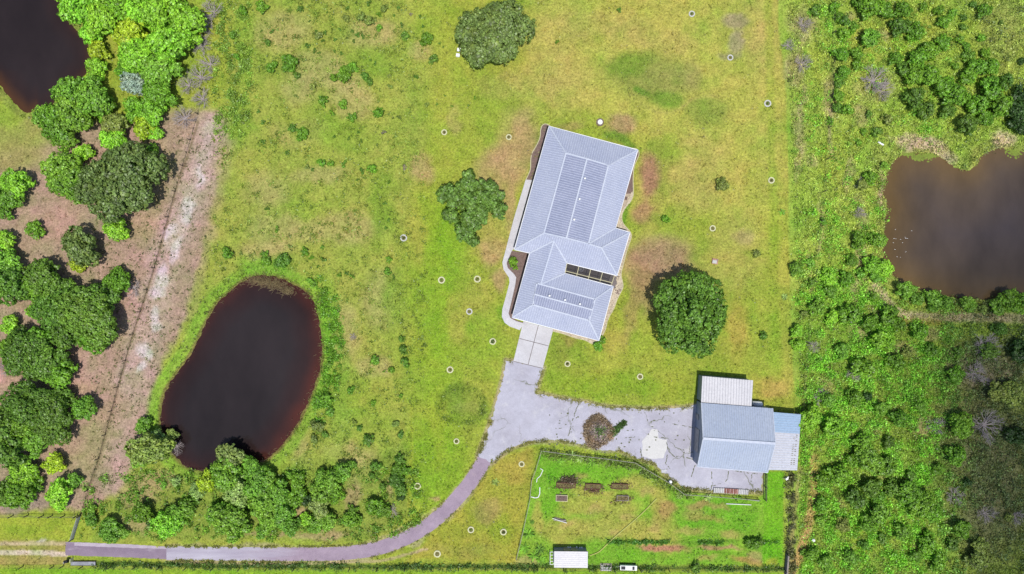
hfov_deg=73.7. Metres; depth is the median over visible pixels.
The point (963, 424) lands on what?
broadleaf tree
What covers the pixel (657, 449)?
pavement patch
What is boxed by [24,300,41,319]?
shrub
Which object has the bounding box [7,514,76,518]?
fence
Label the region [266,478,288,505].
broadleaf tree
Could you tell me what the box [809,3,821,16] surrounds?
shrub
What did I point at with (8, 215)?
shrub
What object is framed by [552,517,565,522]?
board heap
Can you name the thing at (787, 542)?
fence weed
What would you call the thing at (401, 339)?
shrub
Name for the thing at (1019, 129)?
shrub
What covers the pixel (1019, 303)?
shrub
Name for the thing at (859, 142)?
shrub
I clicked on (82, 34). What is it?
broadleaf tree
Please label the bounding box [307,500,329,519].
shrub
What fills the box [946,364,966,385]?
shrub
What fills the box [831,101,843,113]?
shrub
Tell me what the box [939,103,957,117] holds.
shrub
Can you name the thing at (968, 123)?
shrub
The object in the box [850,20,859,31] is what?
shrub
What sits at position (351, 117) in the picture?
shrub
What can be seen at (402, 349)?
shrub
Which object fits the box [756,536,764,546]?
shrub
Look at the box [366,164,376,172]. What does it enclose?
shrub
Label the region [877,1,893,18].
shrub
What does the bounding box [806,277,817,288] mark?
shrub
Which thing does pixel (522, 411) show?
yard pavement
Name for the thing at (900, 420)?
shrub
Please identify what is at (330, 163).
shrub
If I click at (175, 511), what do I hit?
shrub
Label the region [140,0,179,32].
broadleaf tree
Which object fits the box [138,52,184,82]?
broadleaf tree
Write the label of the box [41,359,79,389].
broadleaf tree
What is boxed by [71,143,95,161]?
shrub
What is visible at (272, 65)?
shrub
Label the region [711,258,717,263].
brick block
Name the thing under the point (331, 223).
pasture weed
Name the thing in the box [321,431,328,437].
shrub
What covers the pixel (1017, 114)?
shrub
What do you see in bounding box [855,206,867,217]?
dead bush
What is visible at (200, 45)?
dead bush
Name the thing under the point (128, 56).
broadleaf tree
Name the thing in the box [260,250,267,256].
shrub
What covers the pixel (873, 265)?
shrub
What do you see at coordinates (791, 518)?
fence
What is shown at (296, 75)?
shrub
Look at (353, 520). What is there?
shrub
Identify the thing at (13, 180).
broadleaf tree
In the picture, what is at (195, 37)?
broadleaf tree
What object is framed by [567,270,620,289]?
patio
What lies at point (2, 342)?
broadleaf tree
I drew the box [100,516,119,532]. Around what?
shrub
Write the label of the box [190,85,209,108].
dead bush
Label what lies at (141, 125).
shrub
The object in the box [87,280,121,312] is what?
broadleaf tree
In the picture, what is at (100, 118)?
shrub
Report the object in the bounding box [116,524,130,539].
shrub
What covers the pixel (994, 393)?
shrub
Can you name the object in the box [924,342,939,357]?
shrub
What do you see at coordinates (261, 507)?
broadleaf tree
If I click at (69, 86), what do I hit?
broadleaf tree
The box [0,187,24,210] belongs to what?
broadleaf tree
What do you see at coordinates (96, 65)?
shrub
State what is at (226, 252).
shrub
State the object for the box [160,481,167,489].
shrub
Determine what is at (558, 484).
raised bed
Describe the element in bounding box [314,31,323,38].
shrub
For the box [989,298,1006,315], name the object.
shrub
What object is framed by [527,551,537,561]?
spiky plant
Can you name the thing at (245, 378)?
pond water
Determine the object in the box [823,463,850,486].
shrub
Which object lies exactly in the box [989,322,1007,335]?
shrub
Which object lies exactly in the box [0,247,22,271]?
broadleaf tree
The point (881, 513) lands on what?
shrub
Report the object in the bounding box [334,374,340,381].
shrub
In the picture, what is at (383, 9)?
shrub
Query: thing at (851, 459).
shrub
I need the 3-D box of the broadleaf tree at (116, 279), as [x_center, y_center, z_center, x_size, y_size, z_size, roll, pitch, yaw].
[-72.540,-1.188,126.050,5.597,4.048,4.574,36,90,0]
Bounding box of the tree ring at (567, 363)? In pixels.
[564,361,570,366]
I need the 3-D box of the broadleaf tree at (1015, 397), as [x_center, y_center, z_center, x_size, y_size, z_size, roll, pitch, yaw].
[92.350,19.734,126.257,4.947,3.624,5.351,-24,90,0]
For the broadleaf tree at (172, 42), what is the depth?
123.36 m
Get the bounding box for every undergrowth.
[78,464,422,543]
[209,0,254,139]
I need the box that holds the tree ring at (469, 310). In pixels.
[466,308,472,314]
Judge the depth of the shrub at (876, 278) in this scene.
126.72 m
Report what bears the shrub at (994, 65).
on the ground at (518, 124)
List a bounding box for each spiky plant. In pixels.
[491,478,498,485]
[519,543,530,553]
[522,529,534,539]
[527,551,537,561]
[535,544,545,554]
[536,555,545,564]
[588,458,596,466]
[704,493,712,501]
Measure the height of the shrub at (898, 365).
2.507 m
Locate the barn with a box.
[693,375,800,472]
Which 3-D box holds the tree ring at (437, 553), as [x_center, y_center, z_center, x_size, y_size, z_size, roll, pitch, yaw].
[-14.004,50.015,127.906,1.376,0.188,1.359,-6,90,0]
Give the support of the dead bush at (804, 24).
on the ground at (518, 124)
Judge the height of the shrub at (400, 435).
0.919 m
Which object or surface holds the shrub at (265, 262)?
on the ground at (518, 124)
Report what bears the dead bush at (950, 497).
on the ground at (518, 124)
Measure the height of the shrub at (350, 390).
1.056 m
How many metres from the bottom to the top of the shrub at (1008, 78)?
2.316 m
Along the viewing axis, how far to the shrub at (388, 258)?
127.31 m
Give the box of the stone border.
[514,181,532,246]
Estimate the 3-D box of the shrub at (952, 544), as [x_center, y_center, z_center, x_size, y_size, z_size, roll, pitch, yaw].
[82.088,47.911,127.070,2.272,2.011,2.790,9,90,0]
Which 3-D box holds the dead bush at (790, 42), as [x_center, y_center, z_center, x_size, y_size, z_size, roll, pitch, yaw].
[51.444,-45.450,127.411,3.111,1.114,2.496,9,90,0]
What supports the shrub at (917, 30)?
on the ground at (518, 124)
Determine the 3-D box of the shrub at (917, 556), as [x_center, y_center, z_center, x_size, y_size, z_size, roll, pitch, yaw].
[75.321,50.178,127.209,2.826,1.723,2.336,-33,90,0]
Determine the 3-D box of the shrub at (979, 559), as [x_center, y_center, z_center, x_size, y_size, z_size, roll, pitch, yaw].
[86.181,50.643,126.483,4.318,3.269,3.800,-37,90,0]
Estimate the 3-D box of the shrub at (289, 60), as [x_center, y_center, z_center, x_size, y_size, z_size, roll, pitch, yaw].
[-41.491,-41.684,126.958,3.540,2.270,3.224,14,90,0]
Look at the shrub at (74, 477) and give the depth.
126.33 m
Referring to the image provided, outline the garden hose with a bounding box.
[590,498,656,555]
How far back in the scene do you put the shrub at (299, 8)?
127.29 m
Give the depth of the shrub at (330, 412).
127.10 m
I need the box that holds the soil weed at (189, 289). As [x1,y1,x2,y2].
[89,132,213,511]
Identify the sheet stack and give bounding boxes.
[713,487,747,494]
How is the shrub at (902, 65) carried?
on the ground at (518, 124)
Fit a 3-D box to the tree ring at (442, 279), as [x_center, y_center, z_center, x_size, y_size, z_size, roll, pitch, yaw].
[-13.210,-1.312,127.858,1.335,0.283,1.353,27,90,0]
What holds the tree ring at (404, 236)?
on the ground at (518, 124)
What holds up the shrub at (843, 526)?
on the ground at (518, 124)
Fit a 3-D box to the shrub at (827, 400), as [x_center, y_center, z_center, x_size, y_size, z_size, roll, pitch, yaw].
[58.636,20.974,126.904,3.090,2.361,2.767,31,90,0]
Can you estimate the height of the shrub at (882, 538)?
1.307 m
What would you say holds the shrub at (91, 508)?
on the ground at (518, 124)
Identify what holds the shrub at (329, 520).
on the ground at (518, 124)
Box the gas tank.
[752,401,762,406]
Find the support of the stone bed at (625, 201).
on the ground at (518, 124)
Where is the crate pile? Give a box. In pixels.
[600,563,611,570]
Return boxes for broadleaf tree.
[0,167,36,198]
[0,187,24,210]
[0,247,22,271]
[0,264,29,306]
[0,324,46,380]
[0,335,7,361]
[0,380,58,428]
[0,405,11,431]
[0,426,30,470]
[0,479,12,508]
[2,480,36,509]
[5,460,40,484]
[6,420,31,439]
[18,276,38,300]
[22,258,60,294]
[22,430,50,459]
[23,326,53,345]
[24,339,70,381]
[29,286,75,331]
[29,393,74,446]
[36,270,76,300]
[39,102,71,143]
[39,150,82,185]
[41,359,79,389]
[44,477,73,512]
[45,177,66,196]
[49,76,85,107]
[50,321,83,349]
[50,386,77,410]
[53,165,95,204]
[53,285,119,349]
[54,94,93,131]
[56,0,100,25]
[60,225,101,267]
[70,395,97,420]
[72,140,170,225]
[74,74,109,116]
[77,336,109,354]
[78,21,106,44]
[83,0,117,39]
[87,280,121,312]
[98,129,127,148]
[100,111,129,134]
[101,216,130,241]
[101,265,130,293]
[104,0,141,20]
[110,17,147,46]
[117,36,155,73]
[118,71,144,95]
[123,432,176,465]
[124,0,150,28]
[129,32,145,50]
[135,96,167,126]
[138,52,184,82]
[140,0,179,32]
[141,78,177,107]
[144,25,192,63]
[149,510,182,539]
[166,0,206,34]
[184,28,202,50]
[208,502,249,543]
[209,457,243,492]
[215,443,246,468]
[222,474,249,509]
[242,464,274,499]
[247,490,279,522]
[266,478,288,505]
[270,501,296,531]
[435,169,507,247]
[454,0,536,69]
[651,269,727,358]
[799,405,821,433]
[853,446,884,475]
[893,480,923,506]
[908,490,934,518]
[948,411,974,439]
[1001,380,1023,407]
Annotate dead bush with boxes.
[126,279,139,298]
[170,441,182,454]
[172,104,195,130]
[176,75,195,93]
[186,65,212,88]
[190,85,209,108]
[191,33,209,54]
[195,52,218,71]
[201,0,223,21]
[204,16,212,37]
[781,37,794,48]
[794,53,812,73]
[796,17,812,32]
[807,342,819,351]
[812,388,829,405]
[845,367,859,381]
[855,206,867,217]
[861,65,888,92]
[872,79,895,101]
[927,417,944,433]
[946,487,965,503]
[965,362,988,384]
[973,410,1006,444]
[974,333,1002,360]
[977,506,999,524]
[1012,511,1023,524]
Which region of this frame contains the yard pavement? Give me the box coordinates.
[478,361,762,491]
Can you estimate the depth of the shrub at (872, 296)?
126.91 m
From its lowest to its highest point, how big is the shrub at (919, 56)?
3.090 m
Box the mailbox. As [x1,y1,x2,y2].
[63,557,73,563]
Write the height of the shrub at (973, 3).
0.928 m
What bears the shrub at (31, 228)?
on the ground at (518, 124)
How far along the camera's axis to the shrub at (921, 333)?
126.01 m
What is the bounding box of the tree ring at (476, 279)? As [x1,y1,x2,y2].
[474,276,480,282]
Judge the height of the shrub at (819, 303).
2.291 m
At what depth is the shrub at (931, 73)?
125.20 m
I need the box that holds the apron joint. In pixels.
[513,325,547,368]
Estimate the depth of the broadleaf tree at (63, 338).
124.17 m
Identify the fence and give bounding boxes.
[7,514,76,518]
[18,565,786,572]
[77,88,202,515]
[516,449,541,559]
[542,449,760,500]
[763,473,766,501]
[786,473,794,554]
[801,0,836,410]
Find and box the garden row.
[605,536,780,546]
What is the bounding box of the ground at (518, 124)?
[0,0,1023,573]
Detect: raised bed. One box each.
[556,482,575,487]
[556,494,567,501]
[585,483,600,488]
[611,483,627,488]
[617,495,628,500]
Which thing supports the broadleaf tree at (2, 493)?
on the ground at (518, 124)
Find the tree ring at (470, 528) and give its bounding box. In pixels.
[468,526,473,532]
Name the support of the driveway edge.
on the driveway at (72, 549)
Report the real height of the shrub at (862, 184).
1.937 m
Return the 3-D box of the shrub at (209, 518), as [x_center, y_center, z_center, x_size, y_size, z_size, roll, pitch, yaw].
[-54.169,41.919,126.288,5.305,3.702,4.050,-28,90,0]
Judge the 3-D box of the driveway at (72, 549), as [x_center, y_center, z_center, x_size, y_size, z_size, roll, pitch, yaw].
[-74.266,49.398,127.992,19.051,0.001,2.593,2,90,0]
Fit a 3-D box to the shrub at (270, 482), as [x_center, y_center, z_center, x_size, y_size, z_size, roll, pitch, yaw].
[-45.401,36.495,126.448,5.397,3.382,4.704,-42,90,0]
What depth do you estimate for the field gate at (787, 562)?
127.12 m
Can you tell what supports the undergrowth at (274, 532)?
on the ground at (518, 124)
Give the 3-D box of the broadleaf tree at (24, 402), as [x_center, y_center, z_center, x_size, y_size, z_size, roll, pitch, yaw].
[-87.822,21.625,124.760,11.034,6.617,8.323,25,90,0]
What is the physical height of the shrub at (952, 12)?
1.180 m
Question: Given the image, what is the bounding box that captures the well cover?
[596,118,603,125]
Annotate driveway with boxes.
[65,542,165,558]
[166,457,489,560]
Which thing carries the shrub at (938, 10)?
on the ground at (518, 124)
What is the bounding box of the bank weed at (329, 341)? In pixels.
[311,275,346,437]
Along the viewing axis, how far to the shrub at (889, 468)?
125.87 m
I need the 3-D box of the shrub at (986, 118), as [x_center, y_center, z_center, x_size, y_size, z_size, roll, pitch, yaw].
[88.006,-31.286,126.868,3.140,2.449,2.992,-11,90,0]
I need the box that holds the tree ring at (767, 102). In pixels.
[764,100,770,106]
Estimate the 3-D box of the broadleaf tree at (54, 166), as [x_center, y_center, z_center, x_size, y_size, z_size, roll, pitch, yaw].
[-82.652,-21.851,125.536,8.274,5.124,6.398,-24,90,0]
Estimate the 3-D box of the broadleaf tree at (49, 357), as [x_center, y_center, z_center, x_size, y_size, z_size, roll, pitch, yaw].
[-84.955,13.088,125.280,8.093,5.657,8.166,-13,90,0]
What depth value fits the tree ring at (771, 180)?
127.86 m
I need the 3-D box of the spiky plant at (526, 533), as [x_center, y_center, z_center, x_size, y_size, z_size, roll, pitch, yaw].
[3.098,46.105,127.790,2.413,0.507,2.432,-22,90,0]
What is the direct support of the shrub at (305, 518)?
on the ground at (518, 124)
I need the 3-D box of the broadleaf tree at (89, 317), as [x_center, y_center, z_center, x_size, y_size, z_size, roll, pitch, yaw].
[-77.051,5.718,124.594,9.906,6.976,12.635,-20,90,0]
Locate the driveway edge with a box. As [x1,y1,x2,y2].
[74,542,165,548]
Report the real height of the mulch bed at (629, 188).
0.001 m
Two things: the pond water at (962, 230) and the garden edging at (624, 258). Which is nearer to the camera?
the garden edging at (624, 258)
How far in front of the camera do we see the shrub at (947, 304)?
126.21 m
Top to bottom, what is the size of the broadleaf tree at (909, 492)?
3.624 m
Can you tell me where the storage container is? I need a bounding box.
[554,547,587,567]
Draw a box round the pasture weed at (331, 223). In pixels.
[211,0,429,539]
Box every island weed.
[582,412,617,451]
[610,419,626,436]
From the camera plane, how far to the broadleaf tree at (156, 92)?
124.43 m
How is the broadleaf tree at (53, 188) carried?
on the ground at (518, 124)
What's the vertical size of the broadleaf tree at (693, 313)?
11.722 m
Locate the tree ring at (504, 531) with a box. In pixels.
[500,528,506,534]
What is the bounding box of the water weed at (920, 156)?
[902,148,1021,161]
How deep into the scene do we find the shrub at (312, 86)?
127.26 m
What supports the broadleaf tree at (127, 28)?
on the ground at (518, 124)
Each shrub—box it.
[0,207,13,220]
[0,229,16,249]
[0,314,18,333]
[24,218,45,240]
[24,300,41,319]
[28,476,44,492]
[31,105,43,127]
[40,451,66,474]
[50,130,80,151]
[67,259,87,273]
[67,472,84,488]
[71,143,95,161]
[84,57,107,80]
[84,512,96,526]
[87,39,111,59]
[87,504,97,512]
[96,95,116,114]
[96,112,107,123]
[97,526,104,538]
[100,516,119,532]
[102,524,121,543]
[113,61,131,78]
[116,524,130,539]
[122,96,140,123]
[125,442,147,468]
[132,502,154,523]
[133,117,157,141]
[135,417,151,435]
[143,142,158,160]
[145,511,156,525]
[148,126,164,140]
[148,428,170,451]
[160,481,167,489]
[165,428,179,439]
[165,504,188,525]
[170,475,180,486]
[177,496,199,517]
[188,481,205,499]
[195,468,215,492]
[204,501,232,524]
[222,247,232,259]
[228,30,235,39]
[231,515,252,538]
[233,53,239,59]
[238,4,247,14]
[241,455,266,477]
[255,0,268,13]
[255,525,266,540]
[258,469,277,488]
[259,255,270,265]
[259,513,277,535]
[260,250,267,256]
[264,39,270,46]
[265,60,277,72]
[273,253,290,268]
[280,54,298,71]
[283,517,300,537]
[285,470,294,479]
[285,487,307,509]
[287,123,298,131]
[291,471,304,489]
[292,71,300,79]
[296,5,302,11]
[296,126,308,141]
[300,246,308,255]
[300,511,313,525]
[301,494,311,506]
[306,517,321,533]
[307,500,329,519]
[308,482,335,503]
[309,83,315,91]
[309,420,325,432]
[310,280,317,286]
[310,434,317,442]
[313,468,340,491]
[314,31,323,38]
[316,159,325,166]
[318,95,327,107]
[319,512,336,530]
[320,392,332,403]
[321,287,327,294]
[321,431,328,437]
[323,482,346,504]
[325,407,333,416]
[326,160,333,166]
[326,361,332,368]
[330,74,338,81]
[330,462,350,483]
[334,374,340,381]
[337,65,351,82]
[338,99,346,109]
[342,14,349,22]
[342,512,362,527]
[344,460,356,468]
[346,112,356,122]
[346,386,354,394]
[347,61,358,71]
[347,504,358,514]
[356,11,364,20]
[356,425,362,431]
[360,72,368,81]
[362,434,374,447]
[363,15,376,24]
[365,498,384,515]
[366,77,372,85]
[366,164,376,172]
[369,461,382,470]
[370,355,379,364]
[372,107,383,117]
[376,24,382,31]
[379,481,388,489]
[380,3,387,11]
[380,505,391,516]
[383,267,391,275]
[385,256,392,263]
[388,367,394,373]
[388,471,404,487]
[390,462,402,475]
[391,420,399,426]
[393,452,405,464]
[393,477,407,496]
[396,495,404,500]
[397,430,403,438]
[398,336,405,342]
[398,345,407,354]
[400,357,409,367]
[400,464,410,475]
[401,31,410,40]
[419,31,433,45]
[428,54,437,64]
[508,256,517,269]
[593,341,602,351]
[598,336,606,343]
[661,215,670,222]
[690,561,701,573]
[716,177,729,190]
[744,538,760,549]
[752,250,760,257]
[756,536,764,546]
[760,331,767,339]
[789,261,803,276]
[789,339,805,350]
[790,324,802,337]
[799,310,808,319]
[800,547,818,560]
[806,258,815,266]
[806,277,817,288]
[808,296,825,315]
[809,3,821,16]
[812,495,829,511]
[813,471,831,488]
[815,516,825,527]
[817,554,833,573]
[818,217,827,224]
[820,267,836,285]
[820,391,835,407]
[822,415,844,438]
[823,285,837,299]
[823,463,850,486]
[825,309,838,322]
[826,116,833,125]
[829,1,839,13]
[830,47,848,60]
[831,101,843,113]
[832,12,842,22]
[833,88,845,101]
[833,343,850,360]
[834,77,845,88]
[835,65,850,78]
[835,516,851,532]
[837,27,850,37]
[837,303,862,325]
[838,13,850,24]
[839,270,855,287]
[841,103,854,113]
[844,454,859,468]
[844,486,867,509]
[844,549,859,565]
[845,388,863,407]
[846,253,858,266]
[849,47,863,62]
[849,357,877,378]
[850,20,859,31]
[850,431,873,449]
[851,0,868,12]
[851,230,867,249]
[852,61,861,70]
[854,138,862,145]
[854,268,865,278]
[856,541,868,549]
[857,177,868,190]
[859,516,876,532]
[860,0,885,20]
[860,27,880,47]
[860,128,867,136]
[860,478,882,497]
[861,313,878,332]
[862,171,877,185]
[862,255,885,273]
[862,392,872,402]
[864,502,892,527]
[866,110,872,118]
[867,232,887,246]
[867,290,878,301]
[869,330,896,351]
[870,272,882,282]
[870,491,885,504]
[871,126,882,137]
[874,402,890,416]
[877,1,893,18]
[877,531,886,544]
[878,113,893,124]
[878,259,894,276]
[879,161,888,170]
[879,304,898,326]
[880,454,897,477]
[883,436,895,449]
[883,477,899,497]
[884,352,905,372]
[887,409,907,427]
[888,17,910,37]
[889,52,904,65]
[892,317,906,332]
[893,1,912,17]
[894,523,912,542]
[895,281,917,300]
[896,61,909,75]
[900,346,912,357]
[901,86,925,111]
[902,63,924,86]
[906,20,923,39]
[906,47,929,69]
[906,470,916,481]
[908,549,923,561]
[910,292,924,305]
[910,324,928,340]
[914,399,926,412]
[915,41,941,60]
[916,99,935,121]
[917,529,936,554]
[919,1,927,12]
[920,63,941,85]
[923,289,942,311]
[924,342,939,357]
[925,505,940,523]
[929,551,947,572]
[931,463,945,475]
[932,5,943,14]
[934,33,951,51]
[935,14,953,28]
[935,75,956,97]
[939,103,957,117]
[941,84,970,105]
[941,295,954,310]
[944,445,966,466]
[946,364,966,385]
[946,537,958,551]
[948,8,957,16]
[950,62,959,69]
[950,346,964,358]
[952,520,971,539]
[953,33,964,42]
[957,113,980,136]
[958,67,976,84]
[959,14,967,21]
[959,296,976,312]
[960,23,968,30]
[961,48,976,61]
[962,41,970,50]
[963,477,972,487]
[963,551,990,569]
[965,94,990,116]
[967,58,989,74]
[968,0,976,7]
[970,537,988,552]
[974,304,987,314]
[976,3,993,18]
[977,33,985,41]
[977,342,1000,358]
[979,48,990,59]
[979,110,993,125]
[980,75,1003,100]
[985,58,999,74]
[985,551,995,564]
[987,380,1008,401]
[988,94,1013,117]
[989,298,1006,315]
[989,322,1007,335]
[995,287,1018,312]
[999,72,1013,91]
[1002,427,1023,444]
[1004,512,1013,521]
[1007,101,1023,128]
[1009,338,1023,363]
[1010,83,1023,101]
[1010,292,1023,314]
[1013,121,1023,135]
[1017,57,1023,65]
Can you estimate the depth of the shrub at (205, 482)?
125.64 m
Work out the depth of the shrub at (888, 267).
126.17 m
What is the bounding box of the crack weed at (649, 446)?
[549,404,754,490]
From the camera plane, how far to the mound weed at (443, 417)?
127.90 m
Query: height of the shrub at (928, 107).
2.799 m
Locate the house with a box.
[512,126,637,340]
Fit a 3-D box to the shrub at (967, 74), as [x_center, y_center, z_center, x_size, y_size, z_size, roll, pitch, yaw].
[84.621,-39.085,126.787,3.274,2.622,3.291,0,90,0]
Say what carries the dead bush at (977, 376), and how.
on the ground at (518, 124)
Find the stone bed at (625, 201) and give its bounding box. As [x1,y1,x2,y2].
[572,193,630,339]
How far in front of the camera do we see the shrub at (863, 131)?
127.25 m
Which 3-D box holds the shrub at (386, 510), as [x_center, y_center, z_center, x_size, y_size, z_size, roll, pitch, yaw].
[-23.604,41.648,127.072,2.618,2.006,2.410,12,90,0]
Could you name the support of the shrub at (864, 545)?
on the ground at (518, 124)
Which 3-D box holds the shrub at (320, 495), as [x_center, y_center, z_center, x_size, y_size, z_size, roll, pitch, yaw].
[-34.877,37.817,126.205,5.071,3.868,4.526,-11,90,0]
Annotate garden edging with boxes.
[526,124,549,178]
[553,148,638,343]
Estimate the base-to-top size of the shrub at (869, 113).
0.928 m
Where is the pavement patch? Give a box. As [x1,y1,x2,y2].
[642,429,666,458]
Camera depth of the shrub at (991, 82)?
125.59 m
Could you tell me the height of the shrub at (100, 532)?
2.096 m
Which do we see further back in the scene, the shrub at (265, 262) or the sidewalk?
the sidewalk
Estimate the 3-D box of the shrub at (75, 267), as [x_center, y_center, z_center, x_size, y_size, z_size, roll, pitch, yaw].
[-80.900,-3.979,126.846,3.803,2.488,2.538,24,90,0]
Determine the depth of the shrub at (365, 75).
127.17 m
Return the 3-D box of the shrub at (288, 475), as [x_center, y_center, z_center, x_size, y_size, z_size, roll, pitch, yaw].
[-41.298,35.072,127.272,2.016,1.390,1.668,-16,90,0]
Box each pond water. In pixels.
[0,0,90,112]
[160,275,321,470]
[882,148,1023,299]
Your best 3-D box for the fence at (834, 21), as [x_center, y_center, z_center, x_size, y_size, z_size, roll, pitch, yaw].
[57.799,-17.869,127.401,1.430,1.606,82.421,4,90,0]
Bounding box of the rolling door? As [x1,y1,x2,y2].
[693,427,699,452]
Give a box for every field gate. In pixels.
[68,515,81,541]
[784,553,789,573]
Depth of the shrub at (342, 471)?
125.85 m
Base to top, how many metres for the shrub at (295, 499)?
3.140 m
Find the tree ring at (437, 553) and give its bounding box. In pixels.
[434,550,440,557]
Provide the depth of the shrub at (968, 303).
126.33 m
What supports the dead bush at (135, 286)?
on the ground at (518, 124)
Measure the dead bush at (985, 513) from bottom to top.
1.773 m
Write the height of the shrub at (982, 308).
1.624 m
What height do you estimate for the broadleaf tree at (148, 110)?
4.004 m
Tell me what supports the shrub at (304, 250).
on the ground at (518, 124)
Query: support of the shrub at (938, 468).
on the ground at (518, 124)
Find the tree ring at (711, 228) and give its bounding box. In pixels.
[709,225,715,230]
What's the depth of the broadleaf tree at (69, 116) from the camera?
123.83 m
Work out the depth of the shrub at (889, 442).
126.76 m
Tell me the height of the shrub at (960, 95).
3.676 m
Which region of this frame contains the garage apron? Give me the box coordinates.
[514,321,552,367]
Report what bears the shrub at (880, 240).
on the ground at (518, 124)
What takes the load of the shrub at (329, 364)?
on the ground at (518, 124)
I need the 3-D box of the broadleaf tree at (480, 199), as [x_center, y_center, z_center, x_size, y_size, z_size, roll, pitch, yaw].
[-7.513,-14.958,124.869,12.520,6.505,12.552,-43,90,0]
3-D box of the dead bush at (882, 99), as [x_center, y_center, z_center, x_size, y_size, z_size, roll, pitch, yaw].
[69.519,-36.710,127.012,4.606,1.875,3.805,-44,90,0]
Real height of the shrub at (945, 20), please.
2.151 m
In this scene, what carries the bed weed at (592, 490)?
on the ground at (518, 124)
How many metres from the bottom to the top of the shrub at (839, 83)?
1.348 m
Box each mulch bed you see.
[507,251,528,322]
[526,124,548,179]
[626,153,638,193]
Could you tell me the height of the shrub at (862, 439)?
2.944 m
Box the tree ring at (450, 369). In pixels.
[447,366,453,372]
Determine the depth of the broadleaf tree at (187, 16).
123.69 m
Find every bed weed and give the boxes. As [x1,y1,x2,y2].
[554,473,584,488]
[555,478,633,504]
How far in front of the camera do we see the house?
124.11 m
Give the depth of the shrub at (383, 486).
127.17 m
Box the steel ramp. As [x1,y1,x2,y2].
[70,561,95,565]
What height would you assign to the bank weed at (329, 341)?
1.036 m
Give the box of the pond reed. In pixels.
[158,271,323,470]
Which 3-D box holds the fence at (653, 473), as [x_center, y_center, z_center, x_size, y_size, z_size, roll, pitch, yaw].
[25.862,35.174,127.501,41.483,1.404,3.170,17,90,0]
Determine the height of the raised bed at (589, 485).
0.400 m
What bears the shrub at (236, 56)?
on the ground at (518, 124)
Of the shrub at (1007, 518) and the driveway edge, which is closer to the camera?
the shrub at (1007, 518)
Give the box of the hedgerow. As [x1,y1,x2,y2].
[91,559,789,573]
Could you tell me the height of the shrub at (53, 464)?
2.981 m
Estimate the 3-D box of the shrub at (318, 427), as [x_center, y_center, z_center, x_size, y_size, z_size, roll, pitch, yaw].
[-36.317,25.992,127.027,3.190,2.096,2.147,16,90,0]
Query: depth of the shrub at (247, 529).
125.92 m
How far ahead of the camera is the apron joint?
127.96 m
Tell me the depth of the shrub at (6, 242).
125.53 m
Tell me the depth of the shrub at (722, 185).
126.68 m
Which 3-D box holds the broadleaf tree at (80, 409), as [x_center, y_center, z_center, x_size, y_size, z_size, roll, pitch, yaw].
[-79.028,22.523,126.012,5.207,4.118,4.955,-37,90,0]
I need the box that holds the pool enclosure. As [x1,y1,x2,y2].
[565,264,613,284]
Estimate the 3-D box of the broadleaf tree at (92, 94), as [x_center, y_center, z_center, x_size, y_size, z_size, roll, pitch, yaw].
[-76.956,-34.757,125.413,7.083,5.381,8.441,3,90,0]
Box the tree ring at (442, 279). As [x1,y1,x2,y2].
[438,276,444,283]
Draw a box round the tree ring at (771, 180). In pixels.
[768,177,774,183]
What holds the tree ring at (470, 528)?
on the ground at (518, 124)
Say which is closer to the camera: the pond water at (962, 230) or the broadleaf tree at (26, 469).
the broadleaf tree at (26, 469)
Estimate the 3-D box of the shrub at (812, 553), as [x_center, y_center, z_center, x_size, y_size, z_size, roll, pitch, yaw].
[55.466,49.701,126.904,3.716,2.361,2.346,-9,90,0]
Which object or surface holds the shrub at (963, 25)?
on the brush grass at (955, 136)
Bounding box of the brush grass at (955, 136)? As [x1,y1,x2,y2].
[787,0,1023,573]
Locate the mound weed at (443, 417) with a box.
[435,385,485,426]
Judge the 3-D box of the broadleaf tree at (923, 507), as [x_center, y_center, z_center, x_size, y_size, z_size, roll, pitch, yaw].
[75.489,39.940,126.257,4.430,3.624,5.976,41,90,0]
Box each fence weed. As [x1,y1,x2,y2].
[538,445,695,500]
[782,471,798,573]
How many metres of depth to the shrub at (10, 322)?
125.98 m
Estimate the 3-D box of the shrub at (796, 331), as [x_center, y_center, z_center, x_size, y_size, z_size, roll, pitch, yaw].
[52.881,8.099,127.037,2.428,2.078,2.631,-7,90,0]
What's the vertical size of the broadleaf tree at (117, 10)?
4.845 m
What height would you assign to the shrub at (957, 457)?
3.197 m
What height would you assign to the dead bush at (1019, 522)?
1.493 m
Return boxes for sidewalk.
[502,180,532,329]
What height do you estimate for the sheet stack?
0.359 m
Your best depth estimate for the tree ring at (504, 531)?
127.86 m
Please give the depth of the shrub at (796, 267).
126.51 m
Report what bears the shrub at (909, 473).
on the ground at (518, 124)
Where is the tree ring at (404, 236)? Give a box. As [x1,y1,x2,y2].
[400,234,406,240]
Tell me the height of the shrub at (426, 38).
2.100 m
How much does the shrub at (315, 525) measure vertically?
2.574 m
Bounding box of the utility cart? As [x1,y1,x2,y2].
[616,563,636,570]
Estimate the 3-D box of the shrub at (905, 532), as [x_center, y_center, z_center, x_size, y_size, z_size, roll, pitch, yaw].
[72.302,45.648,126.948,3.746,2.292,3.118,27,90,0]

